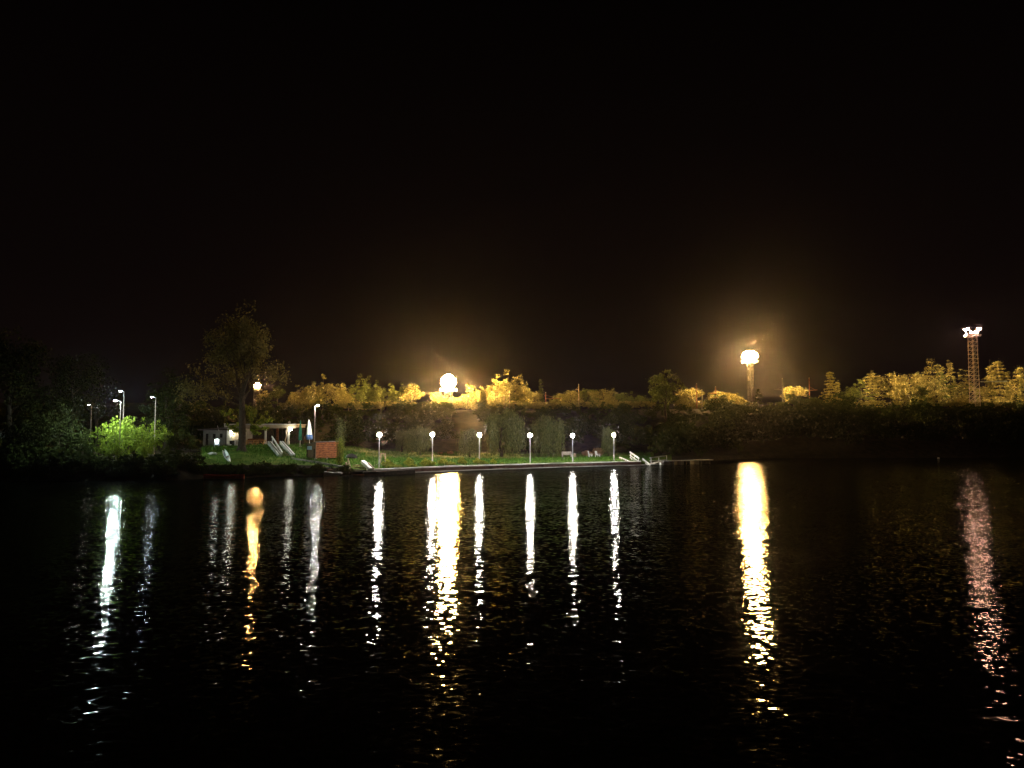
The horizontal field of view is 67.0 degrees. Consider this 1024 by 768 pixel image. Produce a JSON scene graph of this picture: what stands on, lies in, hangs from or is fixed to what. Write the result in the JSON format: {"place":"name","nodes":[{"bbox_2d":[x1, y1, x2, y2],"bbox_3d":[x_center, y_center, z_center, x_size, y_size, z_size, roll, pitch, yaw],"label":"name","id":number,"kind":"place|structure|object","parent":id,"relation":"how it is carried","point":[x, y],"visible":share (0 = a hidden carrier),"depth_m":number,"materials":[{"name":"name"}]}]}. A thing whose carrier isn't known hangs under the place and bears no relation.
{"place":"outdoors","nodes":[
{"label":"outdoors","id":0,"kind":"place"},
{"bbox_2d":[0,457,1023,767],"bbox_3d":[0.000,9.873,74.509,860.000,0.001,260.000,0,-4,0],"label":"lake water","id":1,"kind":"structure","parent":0,"point":[798,613],"depth_m":20.76,"materials":[{"name":"black liquid"}]},
{"bbox_2d":[345,459,372,474],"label":"water steps","id":2,"kind":"structure","parent":1,"relation":"in","point":[366,465],"depth_m":96.78,"materials":[{"name":"grey concrete"}]},
{"bbox_2d":[364,469,415,475],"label":"landing stage","id":3,"kind":"object","parent":1,"relation":"on","point":[387,472],"visible":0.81,"depth_m":96.45,"materials":[{"name":"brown wood"}]},
{"bbox_2d":[649,459,712,464],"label":"floating dock","id":4,"kind":"object","parent":1,"relation":"on","point":[681,462],"visible":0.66,"depth_m":130.39,"materials":[{"name":"white paint"}]},
{"bbox_2d":[0,403,1023,480],"bbox_3d":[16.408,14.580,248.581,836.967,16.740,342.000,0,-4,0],"label":"ground","id":5,"kind":"structure","parent":0,"point":[875,446],"depth_m":167.17,"materials":[{"name":"green plant"}]},
{"bbox_2d":[0,412,57,450],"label":"bush","id":6,"kind":"object","parent":5,"relation":"on","point":[18,431],"visible":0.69,"depth_m":88.63,"materials":[{"name":"green plant"}]},
{"bbox_2d":[0,326,64,436],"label":"broad tree","id":7,"kind":"object","parent":5,"relation":"on","point":[24,392],"visible":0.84,"depth_m":100.23,"materials":[{"name":"green plant"}]},
{"bbox_2d":[26,399,93,451],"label":"bush","id":8,"kind":"object","parent":5,"relation":"on","point":[64,433],"visible":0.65,"depth_m":94.60,"materials":[{"name":"green plant"}]},
{"bbox_2d":[37,352,105,445],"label":"broad tree","id":9,"kind":"object","parent":5,"relation":"on","point":[65,380],"visible":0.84,"depth_m":105.58,"materials":[{"name":"green plant"}]},
{"bbox_2d":[69,432,100,458],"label":"shrub","id":10,"kind":"object","parent":5,"relation":"on","point":[85,445],"visible":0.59,"depth_m":89.19,"materials":[{"name":"green plant"}]},
{"bbox_2d":[73,354,127,446],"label":"tree","id":11,"kind":"object","parent":5,"relation":"on","point":[96,420],"visible":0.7,"depth_m":112.89,"materials":[{"name":"green plant"}]},
{"bbox_2d":[89,426,113,456],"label":"shrub","id":12,"kind":"object","parent":5,"relation":"on","point":[103,443],"visible":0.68,"depth_m":91.53,"materials":[{"name":"green plant"}]},
{"bbox_2d":[103,437,129,460],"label":"shrub","id":13,"kind":"object","parent":5,"relation":"on","point":[116,450],"visible":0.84,"depth_m":88.97,"materials":[{"name":"green plant"}]},
{"bbox_2d":[101,416,133,452],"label":"shrub","id":14,"kind":"object","parent":5,"relation":"on","point":[111,433],"visible":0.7,"depth_m":95.15,"materials":[{"name":"green plant"}]},
{"bbox_2d":[110,415,141,452],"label":"shrub","id":15,"kind":"object","parent":5,"relation":"on","point":[125,419],"visible":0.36,"depth_m":96.83,"materials":[{"name":"green plant"}]},
{"bbox_2d":[118,417,158,453],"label":"shrub","id":16,"kind":"object","parent":5,"relation":"on","point":[148,440],"visible":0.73,"depth_m":94.19,"materials":[{"name":"green plant"}]},
{"bbox_2d":[135,439,153,457],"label":"shrub","id":17,"kind":"object","parent":5,"relation":"on","point":[142,449],"visible":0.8,"depth_m":89.94,"materials":[{"name":"green plant"}]},
{"bbox_2d":[150,396,155,454],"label":"street lamp","id":18,"kind":"object","parent":5,"relation":"on","point":[155,419],"visible":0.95,"depth_m":95.90,"materials":[{"name":"grey metal"}]},
{"bbox_2d":[138,419,173,453],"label":"shrub","id":19,"kind":"object","parent":5,"relation":"on","point":[163,432],"visible":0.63,"depth_m":97.70,"materials":[{"name":"green plant"}]},
{"bbox_2d":[136,366,193,449],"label":"upright tree","id":20,"kind":"object","parent":5,"relation":"on","point":[164,417],"visible":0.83,"depth_m":103.37,"materials":[{"name":"green plant"}]},
{"bbox_2d":[165,429,185,451],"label":"shrub","id":21,"kind":"object","parent":5,"relation":"on","point":[172,439],"visible":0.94,"depth_m":99.34,"materials":[{"name":"green plant"}]},
{"bbox_2d":[0,433,354,479],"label":"bank scrub","id":22,"kind":"object","parent":5,"relation":"on","point":[16,460],"visible":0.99,"depth_m":86.11,"materials":[{"name":"green plant"}]},
{"bbox_2d":[183,433,199,451],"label":"shrub","id":23,"kind":"object","parent":5,"relation":"on","point":[191,444],"visible":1,"depth_m":100.57,"materials":[{"name":"green plant"}]},
{"bbox_2d":[197,423,238,445],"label":"cabin","id":24,"kind":"object","parent":5,"relation":"on","point":[222,435],"visible":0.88,"depth_m":122.64,"materials":[{"name":"grey paint"}]},
{"bbox_2d":[169,299,291,451],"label":"lakeside tree","id":25,"kind":"object","parent":5,"relation":"on","point":[246,345],"visible":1,"depth_m":104.19,"materials":[{"name":"green plant"}]},
{"bbox_2d":[252,383,261,405],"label":"floodlight mast","id":26,"kind":"object","parent":5,"relation":"on","point":[257,386],"visible":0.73,"depth_m":222.02,"materials":[{"name":"metal"}]},
{"bbox_2d":[256,390,270,404],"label":"broad tree","id":27,"kind":"object","parent":5,"relation":"on","point":[266,393],"visible":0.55,"depth_m":215.78,"materials":[{"name":"green plant"}]},
{"bbox_2d":[227,421,306,444],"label":"pavilion","id":28,"kind":"structure","parent":5,"relation":"on","point":[274,431],"depth_m":127.18,"materials":[{"name":"beige paint"}]},
{"bbox_2d":[267,385,285,404],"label":"broad tree","id":29,"kind":"object","parent":5,"relation":"on","point":[276,392],"visible":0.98,"depth_m":207.77,"materials":[{"name":"green plant"}]},
{"bbox_2d":[268,436,294,456],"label":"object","id":30,"kind":"structure","parent":5,"relation":"on","point":[278,451],"depth_m":108.64,"materials":[{"name":"white plastic"}]},
{"bbox_2d":[286,390,302,401],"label":"broad tree","id":31,"kind":"object","parent":5,"relation":"on","point":[293,396],"visible":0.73,"depth_m":212.03,"materials":[{"name":"green plant"}]},
{"bbox_2d":[306,420,312,442],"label":"parasol","id":32,"kind":"object","parent":5,"relation":"on","point":[309,436],"visible":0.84,"depth_m":110.56,"materials":[{"name":"white fabric"}]},
{"bbox_2d":[303,381,324,402],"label":"broad tree","id":33,"kind":"object","parent":5,"relation":"on","point":[312,398],"visible":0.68,"depth_m":213.84,"materials":[{"name":"green plant"}]},
{"bbox_2d":[291,457,348,466],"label":"path kerb","id":34,"kind":"structure","parent":5,"relation":"on","point":[317,462],"depth_m":99.55,"materials":[{"name":"concrete"}]},
{"bbox_2d":[310,375,332,409],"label":"poplar","id":35,"kind":"object","parent":5,"relation":"on","point":[322,390],"visible":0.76,"depth_m":215.42,"materials":[{"name":"green plant"}]},
{"bbox_2d":[306,441,338,458],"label":"wooden shed","id":36,"kind":"structure","parent":5,"relation":"on","point":[322,449],"depth_m":103.10,"materials":[{"name":"brown wood"}]},
{"bbox_2d":[323,383,344,403],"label":"broad tree","id":37,"kind":"object","parent":5,"relation":"on","point":[336,396],"visible":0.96,"depth_m":214.37,"materials":[{"name":"green plant"}]},
{"bbox_2d":[334,437,344,464],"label":"willow scrub","id":38,"kind":"object","parent":5,"relation":"on","point":[339,447],"visible":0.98,"depth_m":99.82,"materials":[{"name":"green plant"}]},
{"bbox_2d":[335,415,346,448],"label":"young willow","id":39,"kind":"object","parent":5,"relation":"on","point":[340,431],"visible":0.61,"depth_m":111.66,"materials":[{"name":"green plant"}]},
{"bbox_2d":[337,383,349,407],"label":"poplar","id":40,"kind":"object","parent":5,"relation":"on","point":[344,392],"visible":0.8,"depth_m":215.80,"materials":[{"name":"green plant"}]},
{"bbox_2d":[341,388,356,409],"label":"poplar","id":41,"kind":"object","parent":5,"relation":"on","point":[349,399],"visible":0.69,"depth_m":217.69,"materials":[{"name":"green plant"}]},
{"bbox_2d":[347,374,367,408],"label":"poplar","id":42,"kind":"object","parent":5,"relation":"on","point":[359,394],"visible":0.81,"depth_m":220.03,"materials":[{"name":"green plant"}]},
{"bbox_2d":[360,375,377,409],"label":"poplar","id":43,"kind":"object","parent":5,"relation":"on","point":[367,391],"visible":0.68,"depth_m":221.83,"materials":[{"name":"green plant"}]},
{"bbox_2d":[366,380,381,401],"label":"poplar","id":44,"kind":"object","parent":5,"relation":"on","point":[370,394],"visible":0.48,"depth_m":220.97,"materials":[{"name":"green plant"}]},
{"bbox_2d":[0,396,749,456],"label":"wood on slope","id":45,"kind":"object","parent":5,"relation":"on","point":[682,436],"visible":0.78,"depth_m":158.95,"materials":[{"name":"green plant"}]},
{"bbox_2d":[374,387,388,409],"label":"broad tree","id":46,"kind":"object","parent":5,"relation":"on","point":[379,394],"visible":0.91,"depth_m":217.84,"materials":[{"name":"green plant"}]},
{"bbox_2d":[377,430,386,463],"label":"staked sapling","id":47,"kind":"object","parent":5,"relation":"on","point":[382,453],"visible":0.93,"depth_m":103.11,"materials":[{"name":"brown plant"}]},
{"bbox_2d":[386,384,398,403],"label":"poplar","id":48,"kind":"object","parent":5,"relation":"on","point":[392,398],"visible":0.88,"depth_m":216.71,"materials":[{"name":"green plant"}]},
{"bbox_2d":[395,382,406,403],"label":"poplar","id":49,"kind":"object","parent":5,"relation":"on","point":[400,392],"visible":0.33,"depth_m":219.08,"materials":[{"name":"green plant"}]},
{"bbox_2d":[395,430,411,451],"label":"willow","id":50,"kind":"object","parent":5,"relation":"on","point":[400,438],"visible":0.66,"depth_m":133.33,"materials":[{"name":"green plant"}]},
{"bbox_2d":[398,382,424,402],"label":"broad tree","id":51,"kind":"object","parent":5,"relation":"on","point":[412,392],"visible":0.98,"depth_m":212.90,"materials":[{"name":"green plant"}]},
{"bbox_2d":[404,425,434,454],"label":"willow","id":52,"kind":"object","parent":5,"relation":"on","point":[414,437],"visible":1,"depth_m":125.90,"materials":[{"name":"green plant"}]},
{"bbox_2d":[201,441,650,468],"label":"grass","id":53,"kind":"structure","parent":5,"relation":"on","point":[515,460],"depth_m":113.42,"materials":[{"name":"green plant"}]},
{"bbox_2d":[429,392,445,404],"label":"broad tree","id":54,"kind":"object","parent":5,"relation":"on","point":[436,396],"visible":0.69,"depth_m":208.69,"materials":[{"name":"green plant"}]},
{"bbox_2d":[440,375,456,404],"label":"floodlight mast","id":55,"kind":"object","parent":5,"relation":"on","point":[448,382],"visible":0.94,"depth_m":197.61,"materials":[{"name":"metal"}]},
{"bbox_2d":[278,397,656,409],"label":"lit scrub band","id":56,"kind":"object","parent":5,"relation":"on","point":[298,404],"visible":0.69,"depth_m":188.03,"materials":[{"name":"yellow plant"}]},
{"bbox_2d":[456,428,481,456],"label":"willow","id":57,"kind":"object","parent":5,"relation":"on","point":[471,438],"visible":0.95,"depth_m":129.03,"materials":[{"name":"green plant"}]},
{"bbox_2d":[465,383,480,403],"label":"poplar","id":58,"kind":"object","parent":5,"relation":"on","point":[476,398],"visible":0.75,"depth_m":209.07,"materials":[{"name":"green plant"}]},
{"bbox_2d":[479,386,490,405],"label":"poplar","id":59,"kind":"object","parent":5,"relation":"on","point":[483,398],"visible":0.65,"depth_m":210.68,"materials":[{"name":"green plant"}]},
{"bbox_2d":[483,374,507,403],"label":"poplar","id":60,"kind":"object","parent":5,"relation":"on","point":[494,393],"visible":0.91,"depth_m":209.61,"materials":[{"name":"green plant"}]},
{"bbox_2d":[481,408,526,456],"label":"willow","id":61,"kind":"object","parent":5,"relation":"on","point":[509,419],"visible":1,"depth_m":132.75,"materials":[{"name":"green plant"}]},
{"bbox_2d":[496,369,519,407],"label":"poplar","id":62,"kind":"object","parent":5,"relation":"on","point":[504,387],"visible":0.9,"depth_m":208.66,"materials":[{"name":"green plant"}]},
{"bbox_2d":[504,374,523,404],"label":"poplar","id":63,"kind":"object","parent":5,"relation":"on","point":[515,383],"visible":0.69,"depth_m":211.73,"materials":[{"name":"green plant"}]},
{"bbox_2d":[366,461,670,472],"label":"quay wall","id":64,"kind":"structure","parent":5,"relation":"on","point":[511,466],"depth_m":112.75,"materials":[{"name":"grey concrete"}]},
{"bbox_2d":[517,380,533,402],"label":"poplar","id":65,"kind":"object","parent":5,"relation":"on","point":[524,398],"visible":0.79,"depth_m":209.25,"materials":[{"name":"green plant"}]},
{"bbox_2d":[528,391,541,409],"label":"broad tree","id":66,"kind":"object","parent":5,"relation":"on","point":[536,394],"visible":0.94,"depth_m":208.26,"materials":[{"name":"green plant"}]},
{"bbox_2d":[537,379,543,407],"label":"spire tree","id":67,"kind":"object","parent":5,"relation":"on","point":[540,390],"visible":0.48,"depth_m":214.06,"materials":[{"name":"green plant"}]},
{"bbox_2d":[530,414,565,456],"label":"willow","id":68,"kind":"object","parent":5,"relation":"on","point":[547,432],"visible":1,"depth_m":136.09,"materials":[{"name":"green plant"}]},
{"bbox_2d":[558,390,583,409],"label":"broad tree","id":69,"kind":"object","parent":5,"relation":"on","point":[572,394],"visible":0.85,"depth_m":208.78,"materials":[{"name":"green plant"}]},
{"bbox_2d":[579,388,599,409],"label":"broad tree","id":70,"kind":"object","parent":5,"relation":"on","point":[584,394],"visible":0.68,"depth_m":210.63,"materials":[{"name":"green plant"}]},
{"bbox_2d":[587,389,613,409],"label":"broad tree","id":71,"kind":"object","parent":5,"relation":"on","point":[607,398],"visible":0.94,"depth_m":205.78,"materials":[{"name":"green plant"}]},
{"bbox_2d":[601,426,616,455],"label":"willow","id":72,"kind":"object","parent":5,"relation":"on","point":[610,438],"visible":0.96,"depth_m":138.32,"materials":[{"name":"green plant"}]},
{"bbox_2d":[612,392,633,402],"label":"broad tree","id":73,"kind":"object","parent":5,"relation":"on","point":[621,397],"visible":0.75,"depth_m":203.97,"materials":[{"name":"green plant"}]},
{"bbox_2d":[633,395,649,408],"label":"broad tree","id":74,"kind":"object","parent":5,"relation":"on","point":[641,399],"visible":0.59,"depth_m":202.97,"materials":[{"name":"green plant"}]},
{"bbox_2d":[645,369,686,422],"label":"broad tree","id":75,"kind":"object","parent":5,"relation":"on","point":[660,389],"visible":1,"depth_m":175.62,"materials":[{"name":"green plant"}]},
{"bbox_2d":[674,394,690,405],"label":"broad tree","id":76,"kind":"object","parent":5,"relation":"on","point":[684,400],"visible":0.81,"depth_m":235.18,"materials":[{"name":"green plant"}]},
{"bbox_2d":[675,388,704,403],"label":"broad tree","id":77,"kind":"object","parent":5,"relation":"on","point":[692,394],"visible":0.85,"depth_m":235.20,"materials":[{"name":"green plant"}]},
{"bbox_2d":[703,391,725,402],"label":"broad tree","id":78,"kind":"object","parent":5,"relation":"on","point":[718,394],"visible":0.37,"depth_m":238.43,"materials":[{"name":"green plant"}]},
{"bbox_2d":[724,393,746,401],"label":"broad tree","id":79,"kind":"object","parent":5,"relation":"on","point":[732,396],"visible":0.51,"depth_m":235.26,"materials":[{"name":"green plant"}]},
{"bbox_2d":[742,351,757,402],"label":"floodlight mast","id":80,"kind":"object","parent":5,"relation":"on","point":[749,357],"visible":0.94,"depth_m":230.17,"materials":[{"name":"metal"}]},
{"bbox_2d":[781,386,808,405],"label":"broad tree","id":81,"kind":"object","parent":5,"relation":"on","point":[798,390],"visible":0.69,"depth_m":235.06,"materials":[{"name":"green plant"}]},
{"bbox_2d":[818,371,838,402],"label":"conifer","id":82,"kind":"object","parent":5,"relation":"on","point":[830,384],"visible":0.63,"depth_m":212.20,"materials":[{"name":"green plant"}]},
{"bbox_2d":[833,380,841,403],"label":"spire tree","id":83,"kind":"object","parent":5,"relation":"on","point":[837,387],"visible":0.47,"depth_m":206.21,"materials":[{"name":"green plant"}]},
{"bbox_2d":[678,393,1023,408],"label":"lit scrub","id":84,"kind":"object","parent":5,"relation":"on","point":[956,403],"visible":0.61,"depth_m":203.92,"materials":[{"name":"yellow plant"}]},
{"bbox_2d":[841,386,862,401],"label":"broad tree","id":85,"kind":"object","parent":5,"relation":"on","point":[850,393],"visible":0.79,"depth_m":206.79,"materials":[{"name":"green plant"}]},
{"bbox_2d":[682,389,1023,450],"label":"wood on far shore","id":86,"kind":"object","parent":5,"relation":"on","point":[811,417],"visible":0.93,"depth_m":178.85,"materials":[{"name":"green plant"}]},
{"bbox_2d":[853,379,876,401],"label":"broad tree","id":87,"kind":"object","parent":5,"relation":"on","point":[862,386],"visible":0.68,"depth_m":230.77,"materials":[{"name":"green plant"}]},
{"bbox_2d":[861,370,890,406],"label":"conifer","id":88,"kind":"object","parent":5,"relation":"on","point":[872,382],"visible":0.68,"depth_m":233.76,"materials":[{"name":"green plant"}]},
{"bbox_2d":[864,375,893,406],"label":"broad tree","id":89,"kind":"object","parent":5,"relation":"on","point":[882,384],"visible":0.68,"depth_m":233.87,"materials":[{"name":"green plant"}]},
{"bbox_2d":[864,371,908,407],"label":"broad tree","id":90,"kind":"object","parent":5,"relation":"on","point":[891,383],"visible":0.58,"depth_m":232.74,"materials":[{"name":"green plant"}]},
{"bbox_2d":[887,381,906,406],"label":"broad tree","id":91,"kind":"object","parent":5,"relation":"on","point":[898,388],"visible":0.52,"depth_m":229.20,"materials":[{"name":"green plant"}]},
{"bbox_2d":[888,373,935,401],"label":"broad tree","id":92,"kind":"object","parent":5,"relation":"on","point":[915,382],"visible":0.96,"depth_m":225.21,"materials":[{"name":"green plant"}]},
{"bbox_2d":[911,371,933,402],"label":"poplar","id":93,"kind":"object","parent":5,"relation":"on","point":[923,394],"visible":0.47,"depth_m":227.93,"materials":[{"name":"green plant"}]},
{"bbox_2d":[912,359,948,405],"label":"poplar","id":94,"kind":"object","parent":5,"relation":"on","point":[939,370],"visible":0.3,"depth_m":230.92,"materials":[{"name":"green plant"}]},
{"bbox_2d":[921,378,953,407],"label":"broad tree","id":95,"kind":"object","parent":5,"relation":"on","point":[931,386],"visible":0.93,"depth_m":223.54,"materials":[{"name":"green plant"}]},
{"bbox_2d":[928,372,956,400],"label":"broad tree","id":96,"kind":"object","parent":5,"relation":"on","point":[949,386],"visible":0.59,"depth_m":227.60,"materials":[{"name":"green plant"}]},
{"bbox_2d":[944,360,958,407],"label":"spire tree","id":97,"kind":"object","parent":5,"relation":"on","point":[950,379],"visible":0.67,"depth_m":229.19,"materials":[{"name":"green plant"}]},
{"bbox_2d":[952,369,973,407],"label":"broad tree","id":98,"kind":"object","parent":5,"relation":"on","point":[960,391],"visible":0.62,"depth_m":226.77,"materials":[{"name":"green plant"}]},
{"bbox_2d":[963,327,980,410],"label":"floodlight mast","id":99,"kind":"object","parent":5,"relation":"on","point":[973,351],"visible":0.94,"depth_m":196.50,"materials":[{"name":"grey metal"}]},
{"bbox_2d":[974,386,988,400],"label":"broad tree","id":100,"kind":"object","parent":5,"relation":"on","point":[981,393],"visible":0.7,"depth_m":221.89,"materials":[{"name":"green plant"}]},
{"bbox_2d":[982,365,997,401],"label":"spire tree","id":101,"kind":"object","parent":5,"relation":"on","point":[989,384],"visible":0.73,"depth_m":221.90,"materials":[{"name":"green plant"}]},
{"bbox_2d":[981,358,1012,407],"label":"conifer","id":102,"kind":"object","parent":5,"relation":"on","point":[999,386],"visible":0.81,"depth_m":219.31,"materials":[{"name":"green plant"}]},
{"bbox_2d":[1003,366,1023,402],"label":"poplar","id":103,"kind":"object","parent":5,"relation":"on","point":[1019,383],"visible":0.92,"depth_m":216.99,"materials":[{"name":"green plant"}]},
{"bbox_2d":[0,0,1023,409],"label":"sky","id":104,"kind":"structure","parent":0,"point":[598,195],"materials":[{"name":"black"}]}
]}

